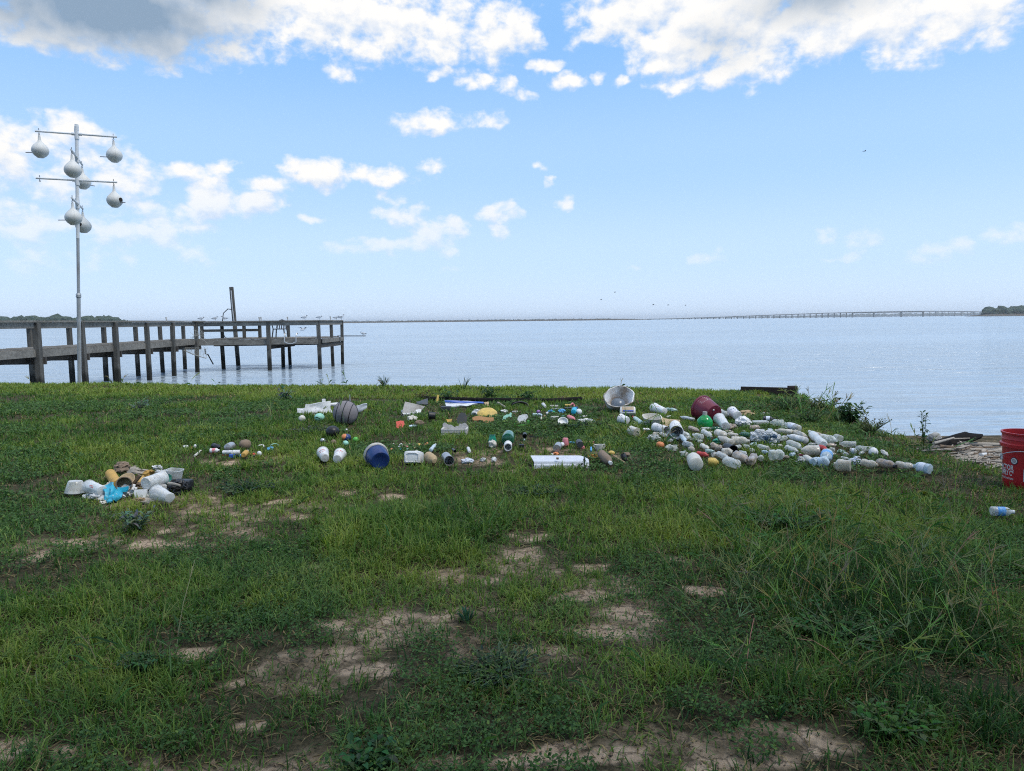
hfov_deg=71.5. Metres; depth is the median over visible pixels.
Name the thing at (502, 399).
drain pipe
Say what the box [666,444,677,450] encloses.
crushed bottle
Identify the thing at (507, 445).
jar neck
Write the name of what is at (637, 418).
bottle
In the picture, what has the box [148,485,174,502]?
cup
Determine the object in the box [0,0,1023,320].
sky
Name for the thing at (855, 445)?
bottle
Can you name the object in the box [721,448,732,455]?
bottle
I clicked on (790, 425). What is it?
bottle
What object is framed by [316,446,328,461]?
cup
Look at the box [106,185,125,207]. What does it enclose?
gourd
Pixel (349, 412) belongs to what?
basketball
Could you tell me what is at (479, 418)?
sandal sole
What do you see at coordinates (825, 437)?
bottle
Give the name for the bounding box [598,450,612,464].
bottle
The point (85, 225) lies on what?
gourd
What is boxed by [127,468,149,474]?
bark board
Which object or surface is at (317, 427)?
weed
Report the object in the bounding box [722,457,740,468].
jug
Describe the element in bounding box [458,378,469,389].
grass tuft
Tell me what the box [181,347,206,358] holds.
dip net
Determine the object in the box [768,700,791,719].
grass tuft
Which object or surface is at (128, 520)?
weed
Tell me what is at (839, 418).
bush
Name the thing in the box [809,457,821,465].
bottle
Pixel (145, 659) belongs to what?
weed
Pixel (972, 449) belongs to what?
driftwood log
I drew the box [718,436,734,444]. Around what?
bottle
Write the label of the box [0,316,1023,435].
water
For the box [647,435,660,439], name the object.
plastic film
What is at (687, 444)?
bottle
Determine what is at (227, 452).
tin
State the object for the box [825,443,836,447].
bottle
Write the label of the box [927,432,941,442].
shore stone
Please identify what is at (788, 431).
bottle
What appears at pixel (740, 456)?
bottle
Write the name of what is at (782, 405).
bush
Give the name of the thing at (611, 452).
toy paddle
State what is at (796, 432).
bottle
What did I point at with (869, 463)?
bottle
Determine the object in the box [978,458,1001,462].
driftwood log
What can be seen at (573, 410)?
cup
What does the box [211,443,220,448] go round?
bottle
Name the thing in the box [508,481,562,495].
weed
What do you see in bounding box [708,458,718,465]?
bottle
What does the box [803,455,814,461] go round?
bottle
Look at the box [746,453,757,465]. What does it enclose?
bottle
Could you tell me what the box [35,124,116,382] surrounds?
gourd rack
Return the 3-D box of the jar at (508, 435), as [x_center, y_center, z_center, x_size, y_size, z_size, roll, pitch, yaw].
[-0.033,0.440,6.091,0.112,0.108,0.276,-1,5,0]
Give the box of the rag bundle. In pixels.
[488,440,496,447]
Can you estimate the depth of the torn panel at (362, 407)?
7.96 m
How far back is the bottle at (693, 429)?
6.38 m
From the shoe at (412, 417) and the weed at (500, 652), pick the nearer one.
the weed at (500, 652)
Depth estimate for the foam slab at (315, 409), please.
7.84 m
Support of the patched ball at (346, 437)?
on the ground at (350, 657)
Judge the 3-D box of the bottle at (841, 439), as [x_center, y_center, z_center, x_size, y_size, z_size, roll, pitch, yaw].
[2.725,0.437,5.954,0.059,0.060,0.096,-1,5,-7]
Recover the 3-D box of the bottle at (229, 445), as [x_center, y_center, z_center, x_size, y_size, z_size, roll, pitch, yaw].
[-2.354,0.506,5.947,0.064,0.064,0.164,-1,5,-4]
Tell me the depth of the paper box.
4.54 m
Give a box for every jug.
[687,452,702,470]
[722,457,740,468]
[768,449,784,460]
[800,445,819,455]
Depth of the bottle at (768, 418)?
6.93 m
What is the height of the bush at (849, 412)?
0.278 m
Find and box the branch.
[932,437,954,444]
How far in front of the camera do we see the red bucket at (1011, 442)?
4.56 m
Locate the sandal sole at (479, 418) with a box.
[472,416,493,422]
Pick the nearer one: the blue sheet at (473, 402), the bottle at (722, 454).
the bottle at (722, 454)
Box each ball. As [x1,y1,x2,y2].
[299,415,305,421]
[314,413,324,420]
[326,426,339,436]
[341,434,350,440]
[576,409,581,414]
[656,442,663,446]
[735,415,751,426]
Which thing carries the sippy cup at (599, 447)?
on the ground at (350, 657)
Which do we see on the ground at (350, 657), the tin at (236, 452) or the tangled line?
the tin at (236, 452)
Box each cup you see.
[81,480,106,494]
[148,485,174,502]
[165,467,183,478]
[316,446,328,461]
[333,448,346,462]
[562,438,568,445]
[571,407,576,413]
[593,444,604,450]
[617,414,629,423]
[627,426,639,436]
[650,403,666,414]
[651,423,668,433]
[669,420,683,438]
[713,413,729,429]
[727,406,741,419]
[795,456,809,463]
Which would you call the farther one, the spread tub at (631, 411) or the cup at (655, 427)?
the spread tub at (631, 411)
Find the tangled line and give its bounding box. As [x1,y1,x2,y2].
[190,328,206,342]
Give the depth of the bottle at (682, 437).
6.07 m
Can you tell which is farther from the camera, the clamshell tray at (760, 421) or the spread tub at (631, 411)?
the spread tub at (631, 411)
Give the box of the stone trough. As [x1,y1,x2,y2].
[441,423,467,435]
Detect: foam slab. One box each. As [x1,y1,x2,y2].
[143,469,155,476]
[296,407,321,413]
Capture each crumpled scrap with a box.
[90,494,100,497]
[133,497,144,501]
[134,482,142,489]
[152,465,162,469]
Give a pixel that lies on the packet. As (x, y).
(465, 461)
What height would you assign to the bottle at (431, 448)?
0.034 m
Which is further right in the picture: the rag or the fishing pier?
the rag
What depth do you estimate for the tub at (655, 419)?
6.72 m
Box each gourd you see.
[25,135,48,157]
[64,154,81,177]
[64,202,82,224]
[75,211,91,232]
[79,168,93,189]
[100,140,122,162]
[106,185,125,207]
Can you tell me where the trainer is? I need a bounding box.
[471,409,478,414]
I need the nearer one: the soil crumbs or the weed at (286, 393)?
the soil crumbs
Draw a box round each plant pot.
[428,412,434,419]
[691,395,720,421]
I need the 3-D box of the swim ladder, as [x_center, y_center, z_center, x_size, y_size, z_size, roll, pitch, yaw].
[-11.077,-2.372,35.644,0.634,0.576,0.369,-1,5,0]
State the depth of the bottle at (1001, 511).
3.95 m
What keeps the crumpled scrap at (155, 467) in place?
on the ground at (350, 657)
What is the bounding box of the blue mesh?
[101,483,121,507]
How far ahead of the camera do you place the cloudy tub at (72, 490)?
4.64 m
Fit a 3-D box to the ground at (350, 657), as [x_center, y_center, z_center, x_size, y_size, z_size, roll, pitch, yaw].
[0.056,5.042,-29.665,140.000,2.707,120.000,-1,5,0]
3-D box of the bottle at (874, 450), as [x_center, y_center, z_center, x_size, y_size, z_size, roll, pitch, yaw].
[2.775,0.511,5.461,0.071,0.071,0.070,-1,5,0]
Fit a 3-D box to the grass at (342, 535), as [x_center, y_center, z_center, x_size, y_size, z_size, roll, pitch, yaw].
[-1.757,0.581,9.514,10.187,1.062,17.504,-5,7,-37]
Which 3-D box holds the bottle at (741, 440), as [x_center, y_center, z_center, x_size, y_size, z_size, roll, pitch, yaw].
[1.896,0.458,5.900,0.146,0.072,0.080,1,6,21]
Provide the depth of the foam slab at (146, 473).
5.05 m
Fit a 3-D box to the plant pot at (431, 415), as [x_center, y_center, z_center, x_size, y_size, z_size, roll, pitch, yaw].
[-0.831,0.311,7.371,0.071,0.087,0.088,-2,5,-12]
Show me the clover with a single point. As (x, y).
(454, 672)
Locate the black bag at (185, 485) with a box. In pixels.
[168,479,190,495]
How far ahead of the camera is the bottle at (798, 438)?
5.95 m
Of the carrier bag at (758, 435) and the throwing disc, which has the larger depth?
the throwing disc
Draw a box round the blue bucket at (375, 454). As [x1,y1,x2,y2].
[364,442,388,468]
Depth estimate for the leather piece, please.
5.21 m
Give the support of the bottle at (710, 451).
on the ground at (350, 657)
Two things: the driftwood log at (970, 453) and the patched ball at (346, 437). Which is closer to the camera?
the patched ball at (346, 437)
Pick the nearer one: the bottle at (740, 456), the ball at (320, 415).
the bottle at (740, 456)
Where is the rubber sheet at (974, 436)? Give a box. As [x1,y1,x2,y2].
[935,432,982,446]
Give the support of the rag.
on the ground at (350, 657)
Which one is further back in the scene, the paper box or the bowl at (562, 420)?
the bowl at (562, 420)
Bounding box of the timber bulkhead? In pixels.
[741,386,797,396]
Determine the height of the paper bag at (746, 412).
0.092 m
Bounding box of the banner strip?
[81,493,105,499]
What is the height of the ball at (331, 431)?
0.111 m
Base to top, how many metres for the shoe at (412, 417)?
0.074 m
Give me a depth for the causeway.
3411.58 m
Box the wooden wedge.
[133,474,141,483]
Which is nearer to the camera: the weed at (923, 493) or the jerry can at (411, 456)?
the weed at (923, 493)
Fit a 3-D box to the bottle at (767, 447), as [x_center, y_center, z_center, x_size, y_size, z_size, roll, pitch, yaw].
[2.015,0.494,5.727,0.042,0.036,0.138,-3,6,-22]
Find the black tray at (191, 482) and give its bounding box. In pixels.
[170,479,193,489]
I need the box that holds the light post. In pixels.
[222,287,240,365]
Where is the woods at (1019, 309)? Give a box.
[981,305,1023,314]
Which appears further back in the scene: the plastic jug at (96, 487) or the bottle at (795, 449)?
the bottle at (795, 449)
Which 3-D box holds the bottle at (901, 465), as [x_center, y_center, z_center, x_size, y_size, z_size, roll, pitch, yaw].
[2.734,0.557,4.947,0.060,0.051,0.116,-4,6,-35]
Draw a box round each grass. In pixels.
[0,381,1023,770]
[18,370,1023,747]
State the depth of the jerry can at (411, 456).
5.43 m
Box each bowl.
[115,477,132,490]
[558,417,567,423]
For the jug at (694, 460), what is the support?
on the ground at (350, 657)
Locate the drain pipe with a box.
[422,396,581,402]
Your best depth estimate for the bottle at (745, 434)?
6.16 m
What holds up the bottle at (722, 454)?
on the ground at (350, 657)
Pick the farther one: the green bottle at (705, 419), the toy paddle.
the green bottle at (705, 419)
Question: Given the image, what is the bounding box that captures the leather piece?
[113,461,129,472]
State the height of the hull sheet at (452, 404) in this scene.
0.089 m
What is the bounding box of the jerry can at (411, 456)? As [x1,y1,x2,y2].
[404,451,423,463]
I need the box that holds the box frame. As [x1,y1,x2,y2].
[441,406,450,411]
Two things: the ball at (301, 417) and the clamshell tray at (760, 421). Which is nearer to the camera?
the clamshell tray at (760, 421)
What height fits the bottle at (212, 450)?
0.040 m
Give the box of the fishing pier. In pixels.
[0,320,343,383]
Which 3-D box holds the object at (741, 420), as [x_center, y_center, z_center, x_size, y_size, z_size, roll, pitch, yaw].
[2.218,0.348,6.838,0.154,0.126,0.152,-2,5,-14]
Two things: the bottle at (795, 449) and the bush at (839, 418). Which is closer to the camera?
the bottle at (795, 449)
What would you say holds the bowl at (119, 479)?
on the knotted towel
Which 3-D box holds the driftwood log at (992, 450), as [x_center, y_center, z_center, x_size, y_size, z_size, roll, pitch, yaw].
[4.979,0.679,7.385,0.337,0.048,0.042,-3,6,-21]
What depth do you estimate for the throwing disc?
7.67 m
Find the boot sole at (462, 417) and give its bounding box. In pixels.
[457,412,466,424]
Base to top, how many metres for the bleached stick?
0.021 m
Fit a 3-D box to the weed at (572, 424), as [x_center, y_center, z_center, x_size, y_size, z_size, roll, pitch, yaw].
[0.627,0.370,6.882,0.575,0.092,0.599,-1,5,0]
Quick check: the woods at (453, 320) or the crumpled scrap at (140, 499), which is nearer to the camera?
the crumpled scrap at (140, 499)
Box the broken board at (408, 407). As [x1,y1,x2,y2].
[401,401,424,414]
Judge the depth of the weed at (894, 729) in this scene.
1.92 m
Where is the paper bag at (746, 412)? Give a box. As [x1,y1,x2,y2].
[740,410,754,416]
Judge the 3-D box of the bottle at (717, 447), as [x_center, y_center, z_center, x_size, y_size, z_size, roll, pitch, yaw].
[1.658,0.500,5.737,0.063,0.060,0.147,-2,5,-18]
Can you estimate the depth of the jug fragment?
7.15 m
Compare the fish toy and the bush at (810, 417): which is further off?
the fish toy
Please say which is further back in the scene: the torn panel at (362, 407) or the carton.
the torn panel at (362, 407)
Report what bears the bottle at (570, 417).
on the ground at (350, 657)
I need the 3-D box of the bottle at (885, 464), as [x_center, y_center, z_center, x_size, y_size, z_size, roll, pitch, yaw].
[2.630,0.553,4.985,0.071,0.066,0.151,-3,6,-20]
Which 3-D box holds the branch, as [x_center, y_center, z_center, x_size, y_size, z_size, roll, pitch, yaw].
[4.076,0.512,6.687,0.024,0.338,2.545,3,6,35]
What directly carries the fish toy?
on the ground at (350, 657)
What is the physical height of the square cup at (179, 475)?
0.092 m
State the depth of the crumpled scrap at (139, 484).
4.73 m
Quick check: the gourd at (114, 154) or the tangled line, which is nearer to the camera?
the gourd at (114, 154)
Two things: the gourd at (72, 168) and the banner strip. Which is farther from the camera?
the gourd at (72, 168)
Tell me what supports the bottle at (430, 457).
on the ground at (350, 657)
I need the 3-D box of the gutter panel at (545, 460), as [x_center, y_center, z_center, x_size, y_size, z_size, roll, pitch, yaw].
[0.360,0.574,5.369,0.435,0.085,0.163,-1,5,0]
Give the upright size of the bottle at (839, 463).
0.089 m
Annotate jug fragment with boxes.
[517,414,527,423]
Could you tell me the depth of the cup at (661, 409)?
7.54 m
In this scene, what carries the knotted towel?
on the ground at (350, 657)
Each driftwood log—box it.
[939,445,954,447]
[944,448,963,450]
[964,448,1001,450]
[965,448,988,455]
[969,442,1000,445]
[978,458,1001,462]
[979,449,1001,452]
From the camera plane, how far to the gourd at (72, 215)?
11.57 m
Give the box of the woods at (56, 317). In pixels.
[0,314,130,322]
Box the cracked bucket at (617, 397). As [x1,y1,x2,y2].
[602,385,635,410]
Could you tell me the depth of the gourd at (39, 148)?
11.77 m
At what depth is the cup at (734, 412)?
7.09 m
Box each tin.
[222,450,232,454]
[233,450,239,454]
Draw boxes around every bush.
[763,393,808,410]
[789,406,828,422]
[806,396,842,409]
[819,408,860,420]
[836,398,871,424]
[850,415,891,432]
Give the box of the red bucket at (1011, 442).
[999,428,1023,490]
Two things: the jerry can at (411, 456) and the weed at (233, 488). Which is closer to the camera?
the weed at (233, 488)
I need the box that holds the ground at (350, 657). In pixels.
[0,385,1023,770]
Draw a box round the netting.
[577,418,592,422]
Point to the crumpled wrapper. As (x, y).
(854, 459)
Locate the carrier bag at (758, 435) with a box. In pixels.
[750,429,781,443]
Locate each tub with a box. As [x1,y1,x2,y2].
[64,480,84,493]
[620,407,635,416]
[642,414,661,426]
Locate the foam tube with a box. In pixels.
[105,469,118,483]
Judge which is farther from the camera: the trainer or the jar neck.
the trainer
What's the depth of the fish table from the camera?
36.44 m
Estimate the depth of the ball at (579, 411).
7.46 m
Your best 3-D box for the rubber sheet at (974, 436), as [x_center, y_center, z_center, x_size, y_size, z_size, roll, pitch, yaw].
[4.922,0.595,7.843,0.674,0.145,0.259,-1,5,0]
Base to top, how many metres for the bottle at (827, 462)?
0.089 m
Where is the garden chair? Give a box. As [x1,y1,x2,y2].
[272,319,288,337]
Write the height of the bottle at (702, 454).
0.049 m
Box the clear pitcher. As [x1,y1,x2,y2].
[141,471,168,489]
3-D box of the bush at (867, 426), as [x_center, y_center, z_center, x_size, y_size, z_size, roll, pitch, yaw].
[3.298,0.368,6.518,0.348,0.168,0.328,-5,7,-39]
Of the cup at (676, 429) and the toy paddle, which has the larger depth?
the cup at (676, 429)
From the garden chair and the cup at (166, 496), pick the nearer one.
the cup at (166, 496)
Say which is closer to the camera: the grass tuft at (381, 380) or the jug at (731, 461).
the jug at (731, 461)
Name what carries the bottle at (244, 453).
on the ground at (350, 657)
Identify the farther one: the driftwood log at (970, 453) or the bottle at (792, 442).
the driftwood log at (970, 453)
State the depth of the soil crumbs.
2.34 m
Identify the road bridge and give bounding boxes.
[648,311,980,319]
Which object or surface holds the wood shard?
on the ground at (350, 657)
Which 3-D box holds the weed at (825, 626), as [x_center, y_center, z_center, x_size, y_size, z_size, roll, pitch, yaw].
[1.162,0.862,2.500,0.361,0.122,0.414,-3,6,-20]
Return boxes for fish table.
[200,326,261,338]
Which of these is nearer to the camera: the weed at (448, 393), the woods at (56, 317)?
the weed at (448, 393)
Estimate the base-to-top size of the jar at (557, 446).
0.068 m
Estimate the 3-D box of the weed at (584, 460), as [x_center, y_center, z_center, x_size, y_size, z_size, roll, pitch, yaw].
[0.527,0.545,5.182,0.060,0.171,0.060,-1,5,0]
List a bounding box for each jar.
[488,435,496,441]
[501,430,514,443]
[553,442,561,451]
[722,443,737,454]
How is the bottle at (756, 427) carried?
on the ground at (350, 657)
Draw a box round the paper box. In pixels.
[134,489,147,497]
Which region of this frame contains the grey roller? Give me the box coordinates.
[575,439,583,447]
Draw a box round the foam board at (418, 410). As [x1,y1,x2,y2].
[401,409,420,414]
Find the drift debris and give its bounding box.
[916,444,1001,468]
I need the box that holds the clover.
[0,390,1023,770]
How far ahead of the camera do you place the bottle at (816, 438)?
5.87 m
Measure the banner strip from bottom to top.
0.040 m
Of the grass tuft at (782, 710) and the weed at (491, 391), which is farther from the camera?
the weed at (491, 391)
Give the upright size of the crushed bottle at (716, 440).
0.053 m
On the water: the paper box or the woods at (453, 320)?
the woods at (453, 320)
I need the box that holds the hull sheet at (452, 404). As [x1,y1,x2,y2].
[444,400,483,407]
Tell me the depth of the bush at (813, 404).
7.73 m
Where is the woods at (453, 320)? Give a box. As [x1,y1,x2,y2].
[343,318,610,321]
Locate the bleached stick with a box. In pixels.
[167,482,180,485]
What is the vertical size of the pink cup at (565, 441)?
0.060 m
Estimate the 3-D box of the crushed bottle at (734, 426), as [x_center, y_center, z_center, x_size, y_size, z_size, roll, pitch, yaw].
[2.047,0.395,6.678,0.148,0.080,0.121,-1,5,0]
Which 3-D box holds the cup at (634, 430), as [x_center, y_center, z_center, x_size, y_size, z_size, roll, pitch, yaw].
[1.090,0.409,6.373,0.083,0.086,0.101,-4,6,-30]
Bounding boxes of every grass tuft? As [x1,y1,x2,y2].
[377,376,389,386]
[457,605,474,621]
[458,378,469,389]
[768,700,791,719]
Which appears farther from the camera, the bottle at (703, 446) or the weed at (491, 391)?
the weed at (491, 391)
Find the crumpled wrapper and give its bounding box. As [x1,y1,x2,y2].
[848,456,861,464]
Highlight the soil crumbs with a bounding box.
[8,448,865,770]
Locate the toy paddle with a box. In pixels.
[608,450,625,463]
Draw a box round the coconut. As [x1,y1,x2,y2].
[239,439,250,449]
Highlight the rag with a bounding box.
[396,421,404,427]
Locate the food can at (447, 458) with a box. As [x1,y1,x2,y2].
[441,452,453,465]
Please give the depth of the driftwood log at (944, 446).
7.55 m
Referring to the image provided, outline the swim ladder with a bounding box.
[284,333,297,343]
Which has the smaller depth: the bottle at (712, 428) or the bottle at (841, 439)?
the bottle at (841, 439)
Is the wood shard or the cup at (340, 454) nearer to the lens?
the wood shard
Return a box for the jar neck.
[504,441,511,450]
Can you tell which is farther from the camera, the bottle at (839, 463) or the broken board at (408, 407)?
the broken board at (408, 407)
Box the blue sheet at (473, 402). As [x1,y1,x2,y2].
[445,400,482,403]
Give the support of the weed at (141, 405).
on the ground at (350, 657)
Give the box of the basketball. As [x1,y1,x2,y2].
[333,400,357,424]
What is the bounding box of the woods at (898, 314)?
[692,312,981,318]
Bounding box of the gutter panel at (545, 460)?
[531,455,588,468]
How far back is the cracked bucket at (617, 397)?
7.96 m
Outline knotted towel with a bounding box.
[120,483,137,497]
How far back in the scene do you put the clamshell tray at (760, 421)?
6.85 m
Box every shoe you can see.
[407,415,416,420]
[409,420,423,426]
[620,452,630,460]
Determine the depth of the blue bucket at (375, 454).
5.34 m
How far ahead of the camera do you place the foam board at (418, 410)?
7.87 m
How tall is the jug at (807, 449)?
0.081 m
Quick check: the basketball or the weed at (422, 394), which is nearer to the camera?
the basketball
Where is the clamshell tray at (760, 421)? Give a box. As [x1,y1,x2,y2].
[751,420,768,424]
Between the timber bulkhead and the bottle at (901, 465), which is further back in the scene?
the timber bulkhead
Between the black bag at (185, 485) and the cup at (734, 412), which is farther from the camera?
the cup at (734, 412)
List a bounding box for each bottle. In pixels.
[209,448,219,452]
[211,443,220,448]
[224,442,234,449]
[241,450,248,457]
[424,452,436,463]
[429,444,435,451]
[566,415,575,420]
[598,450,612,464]
[632,416,642,423]
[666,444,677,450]
[679,434,686,440]
[680,416,694,420]
[682,441,693,448]
[688,426,699,432]
[692,433,703,438]
[697,411,712,427]
[697,451,708,457]
[699,443,709,449]
[701,429,711,437]
[705,449,714,452]
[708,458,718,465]
[710,443,723,450]
[711,426,722,429]
[712,438,720,443]
[714,429,726,436]
[715,451,727,459]
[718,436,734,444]
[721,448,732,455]
[723,423,737,430]
[727,432,738,436]
[731,436,749,444]
[732,451,747,463]
[739,432,749,436]
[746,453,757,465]
[749,425,759,429]
[757,444,769,449]
[763,416,774,420]
[775,428,792,433]
[784,422,801,430]
[784,445,798,452]
[786,434,808,443]
[786,440,801,448]
[792,430,807,437]
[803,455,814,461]
[808,430,826,445]
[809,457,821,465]
[817,456,829,467]
[820,434,837,442]
[820,448,832,461]
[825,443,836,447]
[833,434,843,441]
[833,459,850,471]
[839,441,856,447]
[861,459,878,467]
[868,447,877,454]
[876,458,896,469]
[895,461,912,469]
[913,462,932,473]
[989,506,1014,515]
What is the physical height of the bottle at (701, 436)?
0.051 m
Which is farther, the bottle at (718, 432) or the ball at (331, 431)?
the ball at (331, 431)
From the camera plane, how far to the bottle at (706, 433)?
6.23 m
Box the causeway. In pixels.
[343,319,647,322]
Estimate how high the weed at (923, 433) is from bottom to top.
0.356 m
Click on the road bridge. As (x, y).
(834, 314)
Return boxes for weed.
[111,505,158,529]
[115,649,166,676]
[124,398,148,410]
[215,478,278,494]
[275,385,294,399]
[284,423,335,431]
[339,727,401,770]
[412,389,434,397]
[435,388,458,396]
[450,638,550,690]
[480,385,499,397]
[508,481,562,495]
[517,391,534,397]
[552,416,605,426]
[580,449,587,471]
[731,497,841,529]
[779,594,911,651]
[845,695,944,745]
[916,410,930,449]
[918,490,935,498]
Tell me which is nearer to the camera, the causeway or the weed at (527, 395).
the weed at (527, 395)
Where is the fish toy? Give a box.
[502,412,511,419]
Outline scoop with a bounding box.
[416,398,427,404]
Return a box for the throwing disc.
[477,407,496,415]
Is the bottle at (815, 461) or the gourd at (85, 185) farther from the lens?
the gourd at (85, 185)
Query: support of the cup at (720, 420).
on the ground at (350, 657)
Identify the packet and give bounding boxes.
[461,458,473,463]
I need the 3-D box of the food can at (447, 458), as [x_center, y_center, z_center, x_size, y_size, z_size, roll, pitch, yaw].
[-0.491,0.555,5.393,0.077,0.079,0.156,-2,5,-16]
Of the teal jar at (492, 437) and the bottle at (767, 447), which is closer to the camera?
the bottle at (767, 447)
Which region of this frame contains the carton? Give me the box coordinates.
[661,418,680,425]
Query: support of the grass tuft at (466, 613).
on the ground at (350, 657)
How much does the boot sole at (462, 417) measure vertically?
0.142 m
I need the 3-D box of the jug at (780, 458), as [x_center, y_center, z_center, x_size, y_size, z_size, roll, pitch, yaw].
[2.006,0.528,5.389,0.113,0.084,0.083,-1,5,0]
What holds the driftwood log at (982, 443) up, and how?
on the ground at (350, 657)
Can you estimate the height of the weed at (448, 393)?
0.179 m
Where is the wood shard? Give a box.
[141,497,155,504]
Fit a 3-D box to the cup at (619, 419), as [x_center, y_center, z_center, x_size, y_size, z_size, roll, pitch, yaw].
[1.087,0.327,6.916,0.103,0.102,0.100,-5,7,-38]
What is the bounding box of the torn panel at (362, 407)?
[356,404,367,411]
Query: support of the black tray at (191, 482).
on the ground at (350, 657)
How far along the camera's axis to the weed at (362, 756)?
1.84 m
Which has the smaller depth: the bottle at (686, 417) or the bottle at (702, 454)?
the bottle at (702, 454)
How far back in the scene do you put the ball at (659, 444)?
5.93 m
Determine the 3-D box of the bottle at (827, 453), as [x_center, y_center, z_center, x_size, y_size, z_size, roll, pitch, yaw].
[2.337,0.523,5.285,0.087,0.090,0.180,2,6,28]
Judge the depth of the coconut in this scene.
5.98 m
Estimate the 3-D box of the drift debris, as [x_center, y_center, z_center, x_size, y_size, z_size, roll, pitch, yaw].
[4.396,0.602,6.821,0.773,0.399,2.877,3,6,33]
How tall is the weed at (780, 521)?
0.144 m
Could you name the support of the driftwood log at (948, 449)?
on the ground at (350, 657)

